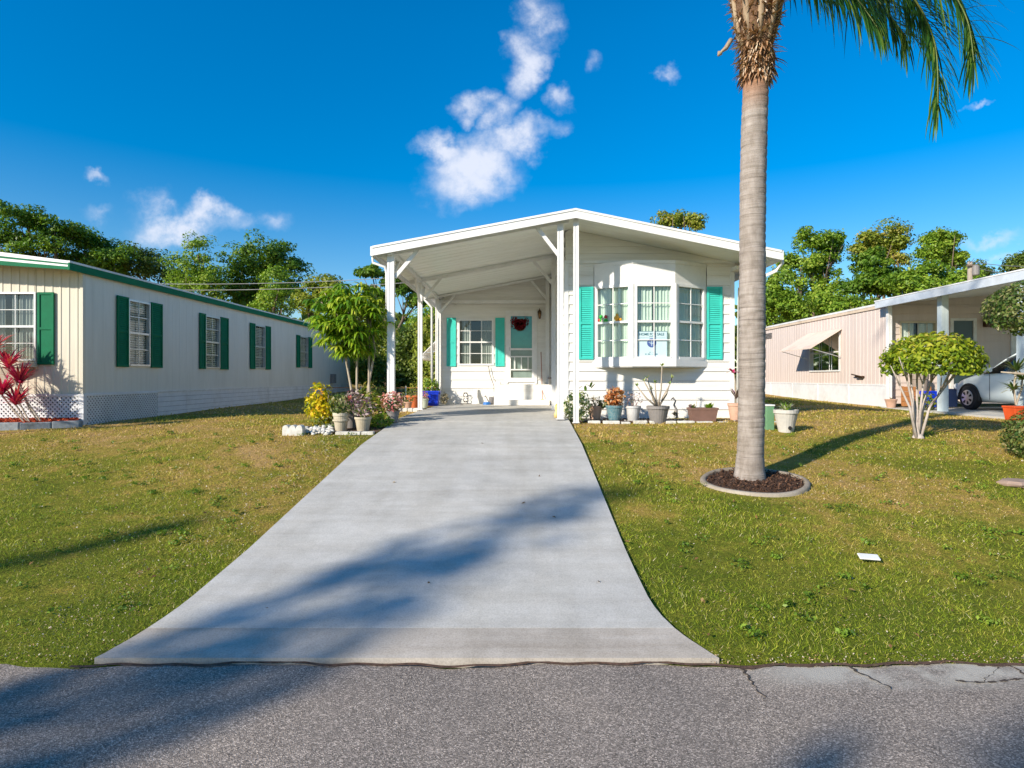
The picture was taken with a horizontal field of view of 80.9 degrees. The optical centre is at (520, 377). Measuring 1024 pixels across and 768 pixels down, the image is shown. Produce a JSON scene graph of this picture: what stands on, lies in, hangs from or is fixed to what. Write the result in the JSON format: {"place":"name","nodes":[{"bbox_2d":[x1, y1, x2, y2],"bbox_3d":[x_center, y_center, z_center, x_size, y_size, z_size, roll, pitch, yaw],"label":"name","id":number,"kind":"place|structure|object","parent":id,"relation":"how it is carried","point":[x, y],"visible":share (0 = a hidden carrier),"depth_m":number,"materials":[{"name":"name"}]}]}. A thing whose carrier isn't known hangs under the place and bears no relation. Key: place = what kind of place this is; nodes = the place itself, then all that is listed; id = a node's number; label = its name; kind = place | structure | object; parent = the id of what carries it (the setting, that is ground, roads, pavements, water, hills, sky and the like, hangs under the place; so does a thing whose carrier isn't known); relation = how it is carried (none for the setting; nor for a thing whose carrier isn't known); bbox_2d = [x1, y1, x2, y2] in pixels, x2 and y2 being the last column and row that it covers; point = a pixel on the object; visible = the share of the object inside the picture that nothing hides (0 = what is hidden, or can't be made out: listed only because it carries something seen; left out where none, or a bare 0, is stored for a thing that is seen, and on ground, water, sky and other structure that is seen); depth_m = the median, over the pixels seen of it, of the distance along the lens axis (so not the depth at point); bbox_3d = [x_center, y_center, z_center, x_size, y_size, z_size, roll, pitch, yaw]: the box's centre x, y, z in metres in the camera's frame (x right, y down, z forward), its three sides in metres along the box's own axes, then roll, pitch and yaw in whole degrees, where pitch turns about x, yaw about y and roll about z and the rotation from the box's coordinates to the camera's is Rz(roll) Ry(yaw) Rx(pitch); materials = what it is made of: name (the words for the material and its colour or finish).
{"place":"outdoors","nodes":[
{"label":"outdoors","id":0,"kind":"place"},
{"bbox_2d":[240,278,384,283],"bbox_3d":[-17.907,-5.917,33.998,40.237,1.291,0.033,0,0,0],"label":"power line","id":1,"kind":"object","parent":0,"point":[313,281],"visible":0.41,"depth_m":33.99,"materials":[{"name":"black metal"}]},
{"bbox_2d":[240,283,398,289],"bbox_3d":[-17.907,-5.577,33.998,40.237,1.291,0.033,0,0,0],"label":"power line","id":2,"kind":"object","parent":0,"point":[302,288],"visible":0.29,"depth_m":33.99,"materials":[{"name":"black metal"}]},
{"bbox_2d":[94,628,718,667],"bbox_3d":[-0.700,1.774,3.849,3.827,0.188,0.347,0,0,0],"label":"driveway apron","id":3,"kind":"object","parent":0,"point":[450,646],"visible":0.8,"depth_m":3.79,"materials":[{"name":"concrete"}]},
{"bbox_2d":[148,422,673,627],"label":"driveway","id":4,"kind":"structure","parent":0,"point":[382,527],"depth_m":5.42,"materials":[{"name":"concrete"}]},
{"bbox_2d":[380,390,405,421],"bbox_3d":[-2.452,0.543,11.446,0.532,0.614,0.508,0,0,0],"label":"potted plant","id":5,"kind":"object","parent":4,"relation":"on","point":[393,412],"visible":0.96,"depth_m":11.36,"materials":[{"name":"pink plant"}]},
{"bbox_2d":[398,404,569,421],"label":"carport floor","id":6,"kind":"structure","parent":0,"point":[483,413],"depth_m":13.15,"materials":[{"name":"concrete"}]},
{"bbox_2d":[423,391,440,405],"bbox_3d":[-2.609,0.600,17.300,0.575,0.420,0.424,0,0,0],"label":"storage bin","id":7,"kind":"object","parent":6,"relation":"on","point":[433,397],"visible":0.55,"depth_m":17.11,"materials":[{"name":"blue plastic"}]},
{"bbox_2d":[494,382,550,404],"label":"door steps","id":8,"kind":"structure","parent":6,"relation":"on","point":[517,394],"depth_m":17.75,"materials":[{"name":"white concrete"}]},
{"bbox_2d":[0,383,1023,670],"bbox_3d":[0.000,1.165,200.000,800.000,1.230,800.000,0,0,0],"label":"lawn","id":9,"kind":"structure","parent":0,"point":[708,559],"depth_m":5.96,"materials":[{"name":"green plant"}]},
{"bbox_2d":[0,417,82,430],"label":"flower bed","id":10,"kind":"object","parent":9,"relation":"on","point":[10,423],"visible":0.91,"depth_m":10.97,"materials":[{"name":"white stone"}]},
{"bbox_2d":[0,334,43,421],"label":"cordyline","id":11,"kind":"object","parent":10,"relation":"in","point":[19,378],"visible":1,"depth_m":10.98,"materials":[{"name":"red plant"}]},
{"bbox_2d":[0,199,89,258],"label":"pine tree","id":12,"kind":"object","parent":9,"relation":"on","point":[30,244],"visible":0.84,"depth_m":41.23,"materials":[{"name":"green plant"}]},
{"bbox_2d":[47,225,140,274],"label":"pine tree","id":13,"kind":"object","parent":9,"relation":"on","point":[98,252],"visible":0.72,"depth_m":43.33,"materials":[{"name":"green plant"}]},
{"bbox_2d":[110,240,192,291],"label":"broadleaf tree","id":14,"kind":"object","parent":9,"relation":"on","point":[143,266],"visible":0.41,"depth_m":45.38,"materials":[{"name":"green plant"}]},
{"bbox_2d":[0,252,349,425],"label":"manufactured home","id":15,"kind":"object","parent":9,"relation":"on","point":[99,345],"visible":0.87,"depth_m":13.17,"materials":[{"name":"beige metal"}]},
{"bbox_2d":[0,292,36,360],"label":"window","id":16,"kind":"structure","parent":15,"relation":"in","point":[18,310],"depth_m":11.59,"materials":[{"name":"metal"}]},
{"bbox_2d":[129,299,150,366],"bbox_3d":[-8.610,-0.964,13.186,0.500,1.434,0.756,0,0,0],"label":"window","id":17,"kind":"structure","parent":15,"relation":"in","point":[139,311],"depth_m":13.39,"materials":[{"name":"glass"}]},
{"bbox_2d":[206,315,219,368],"bbox_3d":[-8.610,-0.957,16.319,0.500,1.414,0.771,0,0,0],"label":"window","id":18,"kind":"structure","parent":15,"relation":"in","point":[212,323],"depth_m":16.55,"materials":[{"name":"glass"}]},
{"bbox_2d":[256,325,265,368],"bbox_3d":[-8.610,-0.980,19.280,0.500,1.381,0.769,0,0,0],"label":"window","id":19,"kind":"structure","parent":15,"relation":"in","point":[260,330],"depth_m":19.60,"materials":[{"name":"glass"}]},
{"bbox_2d":[300,336,307,366],"bbox_3d":[-8.610,-0.986,23.180,0.500,1.170,0.885,0,0,0],"label":"window","id":20,"kind":"structure","parent":15,"relation":"in","point":[303,340],"depth_m":23.44,"materials":[{"name":"glass"}]},
{"bbox_2d":[157,231,233,300],"bbox_3d":[-21.626,-4.595,40.027,4.437,10.530,3.829,0,0,-19],"label":"broadleaf tree","id":21,"kind":"object","parent":9,"relation":"on","point":[200,278],"visible":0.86,"depth_m":39.48,"materials":[{"name":"green plant"}]},
{"bbox_2d":[196,228,316,314],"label":"pine tree","id":22,"kind":"object","parent":9,"relation":"on","point":[247,265],"visible":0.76,"depth_m":42.43,"materials":[{"name":"green plant"}]},
{"bbox_2d":[247,262,300,316],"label":"broadleaf tree","id":23,"kind":"object","parent":9,"relation":"on","point":[275,293],"visible":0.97,"depth_m":36.68,"materials":[{"name":"green plant"}]},
{"bbox_2d":[282,425,305,435],"bbox_3d":[-3.870,0.911,10.225,0.347,0.204,0.150,0,0,0],"label":"white block","id":24,"kind":"object","parent":9,"relation":"on","point":[292,430],"depth_m":10.15,"materials":[{"name":"concrete"}]},
{"bbox_2d":[285,273,353,322],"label":"broadleaf tree","id":25,"kind":"object","parent":9,"relation":"on","point":[310,284],"visible":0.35,"depth_m":41.55,"materials":[{"name":"green plant"}]},
{"bbox_2d":[305,424,334,434],"bbox_3d":[-3.574,0.920,10.588,0.547,0.149,0.821,0,0,-16],"label":"pebble pile","id":26,"kind":"object","parent":9,"relation":"on","point":[317,429],"visible":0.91,"depth_m":10.46,"materials":[{"name":"white stone"}]},
{"bbox_2d":[308,421,387,432],"bbox_3d":[-3.225,0.914,11.260,1.450,0.084,1.680,0,0,0],"label":"planting bed","id":27,"kind":"object","parent":9,"relation":"on","point":[375,429],"visible":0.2,"depth_m":10.74,"materials":[{"name":"brown soil"}]},
{"bbox_2d":[302,382,337,425],"bbox_3d":[-3.744,0.521,11.166,0.675,0.891,0.571,0,0,0],"label":"croton shrub","id":28,"kind":"object","parent":27,"relation":"on","point":[321,403],"visible":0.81,"depth_m":11.11,"materials":[{"name":"yellow plant"}]},
{"bbox_2d":[308,416,333,427],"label":"shrub","id":29,"kind":"object","parent":27,"relation":"on","point":[319,421],"visible":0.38,"depth_m":10.87,"materials":[{"name":"green plant"}]},
{"bbox_2d":[328,394,355,431],"bbox_3d":[-3.181,0.625,10.596,0.460,0.674,0.484,0,0,41],"label":"potted plant","id":30,"kind":"object","parent":27,"relation":"on","point":[340,417],"visible":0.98,"depth_m":10.51,"materials":[{"name":"green plant"}]},
{"bbox_2d":[297,281,400,415],"bbox_3d":[-3.325,-0.483,11.887,1.991,2.773,1.899,0,0,0],"label":"umbrella tree","id":31,"kind":"object","parent":27,"relation":"on","point":[345,305],"visible":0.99,"depth_m":11.59,"materials":[{"name":"green plant"}]},
{"bbox_2d":[340,393,362,427],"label":"potted plant","id":32,"kind":"object","parent":27,"relation":"on","point":[351,423],"visible":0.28,"depth_m":10.90,"materials":[{"name":"purple plant"}]},
{"bbox_2d":[350,397,375,430],"bbox_3d":[-2.775,0.650,10.642,0.502,0.616,0.449,0,0,0],"label":"potted plant","id":33,"kind":"object","parent":27,"relation":"on","point":[362,420],"visible":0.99,"depth_m":10.56,"materials":[{"name":"purple plant"}]},
{"bbox_2d":[359,392,387,423],"bbox_3d":[-2.810,0.607,11.471,0.624,0.692,0.629,0,0,0],"label":"flower shrub","id":34,"kind":"object","parent":27,"relation":"on","point":[376,399],"visible":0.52,"depth_m":11.41,"materials":[{"name":"green plant"}]},
{"bbox_2d":[370,412,394,427],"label":"flower shrub","id":35,"kind":"object","parent":27,"relation":"on","point":[380,421],"visible":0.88,"depth_m":11.03,"materials":[{"name":"green plant"}]},
{"bbox_2d":[345,389,363,408],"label":"flower shrub","id":36,"kind":"object","parent":9,"relation":"on","point":[356,393],"visible":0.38,"depth_m":11.72,"materials":[{"name":"pink plant"}]},
{"bbox_2d":[335,431,374,434],"bbox_3d":[-2.864,0.967,10.360,0.655,0.070,0.120,0,0,0],"label":"stone edging","id":37,"kind":"object","parent":9,"relation":"on","point":[354,432],"visible":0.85,"depth_m":10.30,"materials":[{"name":"white stone"}]},
{"bbox_2d":[358,381,379,405],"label":"flower shrub","id":38,"kind":"object","parent":9,"relation":"on","point":[365,390],"visible":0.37,"depth_m":12.07,"materials":[{"name":"green plant"}]},
{"bbox_2d":[315,386,434,394],"bbox_3d":[-5.450,0.575,24.000,5.700,0.450,0.050,0,0,0],"label":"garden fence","id":39,"kind":"object","parent":9,"relation":"on","point":[405,387],"visible":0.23,"depth_m":23.99,"materials":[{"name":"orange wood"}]},
{"bbox_2d":[349,316,403,390],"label":"broadleaf tree","id":40,"kind":"object","parent":9,"relation":"on","point":[363,367],"visible":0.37,"depth_m":29.54,"materials":[{"name":"green plant"}]},
{"bbox_2d":[373,385,386,409],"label":"flower shrub","id":41,"kind":"object","parent":9,"relation":"on","point":[381,388],"visible":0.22,"depth_m":12.36,"materials":[{"name":"green plant"}]},
{"bbox_2d":[353,263,426,385],"bbox_3d":[-8.436,-3.443,40.108,5.756,8.217,2.646,0,0,0],"label":"tree","id":42,"kind":"object","parent":9,"relation":"on","point":[373,271],"visible":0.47,"depth_m":39.57,"materials":[{"name":"green plant"}]},
{"bbox_2d":[371,323,430,391],"bbox_3d":[-5.186,-0.846,28.055,3.505,3.321,2.649,0,0,0],"label":"broadleaf tree","id":43,"kind":"object","parent":9,"relation":"on","point":[405,375],"visible":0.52,"depth_m":27.49,"materials":[{"name":"green plant"}]},
{"bbox_2d":[402,389,413,407],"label":"potted plant","id":44,"kind":"object","parent":9,"relation":"on","point":[407,404],"visible":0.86,"depth_m":15.93,"materials":[{"name":"green plant"}]},
{"bbox_2d":[406,382,417,407],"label":"potted plant","id":45,"kind":"object","parent":9,"relation":"on","point":[415,402],"visible":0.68,"depth_m":16.46,"materials":[{"name":"green plant"}]},
{"bbox_2d":[400,408,423,411],"bbox_3d":[-2.809,0.835,15.325,0.655,0.110,0.250,0,0,0],"label":"stone edging","id":46,"kind":"object","parent":9,"relation":"on","point":[410,409],"visible":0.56,"depth_m":15.20,"materials":[{"name":"white stone"}]},
{"bbox_2d":[403,304,434,327],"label":"broadleaf tree","id":47,"kind":"object","parent":9,"relation":"on","point":[412,318],"visible":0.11,"depth_m":35.49,"materials":[{"name":"green plant"}]},
{"bbox_2d":[407,314,434,390],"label":"broadleaf tree","id":48,"kind":"object","parent":9,"relation":"on","point":[426,338],"visible":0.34,"depth_m":24.61,"materials":[{"name":"green plant"}]},
{"bbox_2d":[423,391,428,407],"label":"potted plant","id":49,"kind":"object","parent":9,"relation":"on","point":[425,401],"visible":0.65,"depth_m":15.94,"materials":[{"name":"pink plant"}]},
{"bbox_2d":[423,378,439,390],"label":"potted plant","id":50,"kind":"object","parent":9,"relation":"on","point":[430,384],"visible":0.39,"depth_m":17.90,"materials":[{"name":"green plant"}]},
{"bbox_2d":[6,427,1011,647],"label":"fallen leaves","id":51,"kind":"object","parent":9,"relation":"on","point":[703,600],"visible":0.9,"depth_m":5.96,"materials":[{"name":"brown plant"}]},
{"bbox_2d":[4,430,1023,640],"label":"lawn weeds","id":52,"kind":"object","parent":9,"relation":"on","point":[844,632],"visible":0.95,"depth_m":6.08,"materials":[{"name":"green plant"}]},
{"bbox_2d":[278,284,819,383],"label":"woods","id":53,"kind":"object","parent":9,"relation":"on","point":[399,315],"depth_m":56.23,"materials":[{"name":"green plant"}]},
{"bbox_2d":[370,208,783,422],"bbox_3d":[0.901,-1.159,19.282,8.462,4.218,15.435,0,0,0],"label":"manufactured home","id":54,"kind":"object","parent":9,"relation":"on","point":[573,274],"visible":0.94,"depth_m":12.88,"materials":[{"name":"white"}]},
{"bbox_2d":[458,319,493,365],"bbox_3d":[-1.395,-1.090,18.710,1.112,1.445,0.500,0,0,0],"label":"window","id":55,"kind":"structure","parent":54,"relation":"in","point":[475,336],"depth_m":18.59,"materials":[{"name":"white glass"}]},
{"bbox_2d":[510,317,528,330],"bbox_3d":[-0.044,-1.647,18.398,0.608,0.456,0.108,0,0,0],"label":"door wreath","id":56,"kind":"object","parent":54,"relation":"attached to","point":[519,324],"depth_m":18.40,"materials":[{"name":"red plant"}]},
{"bbox_2d":[506,311,536,383],"bbox_3d":[0.011,-0.935,18.484,0.963,2.247,0.152,0,0,0],"label":"screen door","id":57,"kind":"structure","parent":54,"relation":"in","point":[521,346],"depth_m":18.52,"materials":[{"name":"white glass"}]},
{"bbox_2d":[592,260,707,367],"bbox_3d":[2.775,-1.322,12.685,2.485,2.226,0.559,0,0,0],"label":"bay window","id":58,"kind":"structure","parent":54,"relation":"in","point":[670,296],"depth_m":12.62,"materials":[{"name":"white glass"}]},
{"bbox_2d":[637,331,666,356],"bbox_3d":[2.733,-0.695,12.482,0.619,0.538,0.014,0,0,0],"label":"for sale sign","id":59,"kind":"object","parent":54,"relation":"on","point":[645,348],"visible":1,"depth_m":12.48,"materials":[{"name":"white paper"}]},
{"bbox_2d":[568,418,736,422],"bbox_3d":[2.870,0.892,12.440,3.760,0.035,0.880,0,0,0],"label":"planting bed","id":60,"kind":"object","parent":9,"relation":"on","point":[604,419],"visible":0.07,"depth_m":12.21,"materials":[{"name":"gravel"}]},
{"bbox_2d":[563,382,594,420],"bbox_3d":[1.132,0.500,12.107,0.621,0.843,0.518,0,0,-27],"label":"variegated shrub","id":61,"kind":"object","parent":60,"relation":"on","point":[568,409],"visible":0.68,"depth_m":12.04,"materials":[{"name":"green plant"}]},
{"bbox_2d":[587,396,601,418],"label":"potted plant","id":62,"kind":"object","parent":60,"relation":"on","point":[595,412],"visible":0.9,"depth_m":12.25,"materials":[{"name":"ceramic"}]},
{"bbox_2d":[603,386,625,419],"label":"potted plant","id":63,"kind":"object","parent":60,"relation":"on","point":[614,407],"visible":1,"depth_m":12.10,"materials":[{"name":"orange plant"}]},
{"bbox_2d":[623,392,642,420],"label":"potted plant","id":64,"kind":"object","parent":60,"relation":"on","point":[632,411],"visible":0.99,"depth_m":12.11,"materials":[{"name":"white plant"}]},
{"bbox_2d":[686,401,718,421],"bbox_3d":[3.647,0.687,12.100,0.604,0.421,0.276,0,0,0],"label":"window box planter","id":65,"kind":"object","parent":60,"relation":"on","point":[708,412],"visible":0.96,"depth_m":11.98,"materials":[{"name":"ceramic"}]},
{"bbox_2d":[635,362,673,423],"bbox_3d":[2.657,0.313,11.950,0.825,1.226,0.451,0,0,0],"label":"potted plant","id":66,"kind":"object","parent":9,"relation":"on","point":[657,412],"visible":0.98,"depth_m":11.86,"materials":[{"name":"grey plant"}]},
{"bbox_2d":[649,209,708,231],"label":"broadleaf tree","id":67,"kind":"object","parent":9,"relation":"on","point":[693,221],"visible":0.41,"depth_m":47.42,"materials":[{"name":"green plant"}]},
{"bbox_2d":[587,420,775,423],"bbox_3d":[3.242,0.892,11.921,3.832,0.079,0.196,0,0,0],"label":"stone edging","id":68,"kind":"object","parent":9,"relation":"on","point":[618,422],"visible":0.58,"depth_m":11.85,"materials":[{"name":"white stone"}]},
{"bbox_2d":[727,368,738,419],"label":"potted plant","id":69,"kind":"object","parent":9,"relation":"on","point":[733,410],"visible":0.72,"depth_m":12.14,"materials":[{"name":"beige plant"}]},
{"bbox_2d":[700,467,810,496],"bbox_3d":[2.890,1.294,7.420,1.359,0.236,1.123,0,0,0],"label":"tree ring","id":70,"kind":"object","parent":9,"relation":"on","point":[777,483],"visible":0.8,"depth_m":7.27,"materials":[{"name":"soil"}]},
{"bbox_2d":[717,0,1018,480],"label":"palm tree","id":71,"kind":"object","parent":70,"relation":"in","point":[756,23],"visible":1,"depth_m":7.45,"materials":[{"name":"green plant"}]},
{"bbox_2d":[764,404,774,429],"bbox_3d":[4.471,0.716,10.850,0.160,0.460,0.220,0,0,0],"label":"utility box","id":72,"kind":"object","parent":9,"relation":"on","point":[769,417],"visible":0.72,"depth_m":10.75,"materials":[{"name":"green plastic"}]},
{"bbox_2d":[773,402,798,432],"bbox_3d":[4.660,0.698,10.550,0.424,0.536,0.420,0,0,0],"label":"potted plant","id":73,"kind":"object","parent":9,"relation":"on","point":[786,415],"visible":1,"depth_m":10.43,"materials":[{"name":"white plant"}]},
{"bbox_2d":[765,264,812,383],"bbox_3d":[15.458,-3.050,35.962,3.657,7.450,2.724,0,0,0],"label":"broadleaf tree","id":74,"kind":"object","parent":9,"relation":"on","point":[786,303],"visible":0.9,"depth_m":35.40,"materials":[{"name":"green plant"}]},
{"bbox_2d":[771,226,851,321],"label":"broadleaf tree","id":75,"kind":"object","parent":9,"relation":"on","point":[818,263],"visible":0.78,"depth_m":41.49,"materials":[{"name":"green plant"}]},
{"bbox_2d":[857,553,880,560],"bbox_3d":[2.988,1.540,5.155,0.183,0.040,0.087,0,0,4],"label":"utility marker","id":76,"kind":"object","parent":9,"relation":"on","point":[868,556],"visible":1,"depth_m":5.14,"materials":[{"name":"white plastic"}]},
{"bbox_2d":[832,245,910,385],"bbox_3d":[23.460,-4.077,40.097,5.154,9.489,3.986,0,0,0],"label":"broadleaf tree","id":77,"kind":"object","parent":9,"relation":"on","point":[869,279],"visible":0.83,"depth_m":39.35,"materials":[{"name":"green plant"}]},
{"bbox_2d":[847,215,919,299],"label":"broadleaf tree","id":78,"kind":"object","parent":9,"relation":"on","point":[895,242],"visible":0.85,"depth_m":49.69,"materials":[{"name":"green plant"}]},
{"bbox_2d":[765,269,1023,418],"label":"manufactured home","id":79,"kind":"object","parent":9,"relation":"on","point":[836,355],"visible":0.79,"depth_m":17.81,"materials":[{"name":"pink metal"}]},
{"bbox_2d":[809,332,839,371],"bbox_3d":[10.560,-0.861,20.875,0.100,1.319,2.090,0,0,0],"label":"window","id":80,"kind":"structure","parent":79,"relation":"in","point":[819,361],"depth_m":20.80,"materials":[{"name":"clear glass"}]},
{"bbox_2d":[884,397,897,407],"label":"potted plant","id":81,"kind":"object","parent":79,"relation":"on","point":[890,402],"visible":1,"depth_m":16.80,"materials":[{"name":"ceramic"}]},
{"bbox_2d":[901,386,930,405],"bbox_3d":[11.170,0.530,16.975,0.780,0.560,0.150,0,0,0],"label":"wooden panel","id":82,"kind":"object","parent":79,"relation":"on","point":[903,402],"visible":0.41,"depth_m":16.90,"materials":[{"name":"orange wood"}]},
{"bbox_2d":[899,321,936,365],"bbox_3d":[11.447,-0.966,17.510,1.078,1.309,0.500,0,0,0],"label":"window","id":83,"kind":"structure","parent":79,"relation":"in","point":[907,328],"depth_m":17.38,"materials":[{"name":"white glass"}]},
{"bbox_2d":[912,374,928,402],"bbox_3d":[11.305,0.306,17.000,0.425,1.018,0.420,0,0,0],"label":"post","id":84,"kind":"object","parent":79,"relation":"on","point":[919,383],"visible":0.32,"depth_m":16.86,"materials":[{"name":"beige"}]},
{"bbox_2d":[919,391,936,406],"bbox_3d":[11.382,0.595,16.800,0.384,0.440,0.360,0,0,0],"label":"storage bin","id":85,"kind":"object","parent":79,"relation":"on","point":[932,392],"visible":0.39,"depth_m":16.64,"materials":[{"name":"blue plastic"}]},
{"bbox_2d":[949,389,957,406],"bbox_3d":[11.924,0.565,16.700,0.342,0.500,0.318,0,0,0],"label":"storage bin","id":86,"kind":"object","parent":79,"relation":"on","point":[953,399],"visible":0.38,"depth_m":16.56,"materials":[{"name":"blue plastic"}]},
{"bbox_2d":[950,318,976,388],"bbox_3d":[12.744,-0.479,17.300,0.754,2.458,0.060,0,0,0],"label":"door","id":87,"kind":"structure","parent":79,"relation":"in","point":[967,327],"depth_m":17.31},
{"bbox_2d":[953,354,1015,409],"bbox_3d":[12.620,0.092,14.425,1.970,1.502,4.245,0,0,0],"label":"parked car","id":88,"kind":"object","parent":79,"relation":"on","point":[974,392],"visible":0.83,"depth_m":15.15,"materials":[{"name":"paint"}]},
{"bbox_2d":[804,259,987,316],"bbox_3d":[23.496,-3.373,38.217,10.807,8.134,5.017,0,0,0],"label":"broadleaf tree","id":89,"kind":"object","parent":9,"relation":"on","point":[912,279],"visible":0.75,"depth_m":37.29,"materials":[{"name":"green plant"}]},
{"bbox_2d":[915,393,936,409],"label":"shrub","id":90,"kind":"object","parent":9,"relation":"on","point":[929,399],"visible":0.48,"depth_m":15.53,"materials":[{"name":"green plant"}]},
{"bbox_2d":[877,331,990,438],"bbox_3d":[6.868,0.129,9.990,1.612,1.819,1.394,0,0,0],"label":"topiary tree","id":91,"kind":"object","parent":9,"relation":"on","point":[918,359],"visible":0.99,"depth_m":9.76,"materials":[{"name":"green plant"}]},
{"bbox_2d":[910,226,973,275],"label":"broadleaf tree","id":92,"kind":"object","parent":9,"relation":"on","point":[939,243],"visible":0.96,"depth_m":45.57,"materials":[{"name":"green plant"}]},
{"bbox_2d":[966,262,979,280],"bbox_3d":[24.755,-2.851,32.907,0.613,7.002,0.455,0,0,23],"label":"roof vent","id":93,"kind":"object","parent":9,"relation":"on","point":[973,271],"visible":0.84,"depth_m":32.84,"materials":[{"name":"beige metal"}]},
{"bbox_2d":[960,259,999,276],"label":"broadleaf tree","id":94,"kind":"object","parent":9,"relation":"on","point":[985,268],"visible":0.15,"depth_m":51.55,"materials":[{"name":"green plant"}]},
{"bbox_2d":[979,280,1023,457],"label":"tiered topiary","id":95,"kind":"object","parent":9,"relation":"on","point":[1012,314],"visible":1,"depth_m":8.61,"materials":[{"name":"green plant"}]},
{"bbox_2d":[996,478,1023,487],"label":"flat stone","id":96,"kind":"object","parent":9,"relation":"on","point":[1014,482],"visible":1,"depth_m":7.29,"materials":[{"name":"beige stone"}]},
{"bbox_2d":[998,250,1023,272],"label":"broadleaf tree","id":97,"kind":"object","parent":9,"relation":"on","point":[1017,259],"visible":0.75,"depth_m":39.85,"materials":[{"name":"green plant"}]},
{"bbox_2d":[1000,358,1023,420],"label":"potted plant","id":98,"kind":"object","parent":9,"relation":"on","point":[1009,411],"visible":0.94,"depth_m":11.58,"materials":[{"name":"orange plant"}]},
{"bbox_2d":[0,663,1023,767],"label":"asphalt road","id":99,"kind":"structure","parent":0,"point":[937,715],"depth_m":3.09,"materials":[{"name":"grey asphalt"}]},
{"bbox_2d":[69,660,1023,668],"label":"road edge soil","id":100,"kind":"structure","parent":99,"relation":"on","point":[726,665],"depth_m":3.64,"materials":[{"name":"brown soil"}]},
{"bbox_2d":[956,678,1022,682],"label":"road crack","id":101,"kind":"object","parent":99,"relation":"on","point":[991,681],"visible":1,"depth_m":3.45,"materials":[{"name":"grey asphalt"}]},
{"bbox_2d":[0,0,1023,367],"label":"sky","id":102,"kind":"structure","parent":0,"point":[336,130],"materials":[{"name":"blue"}]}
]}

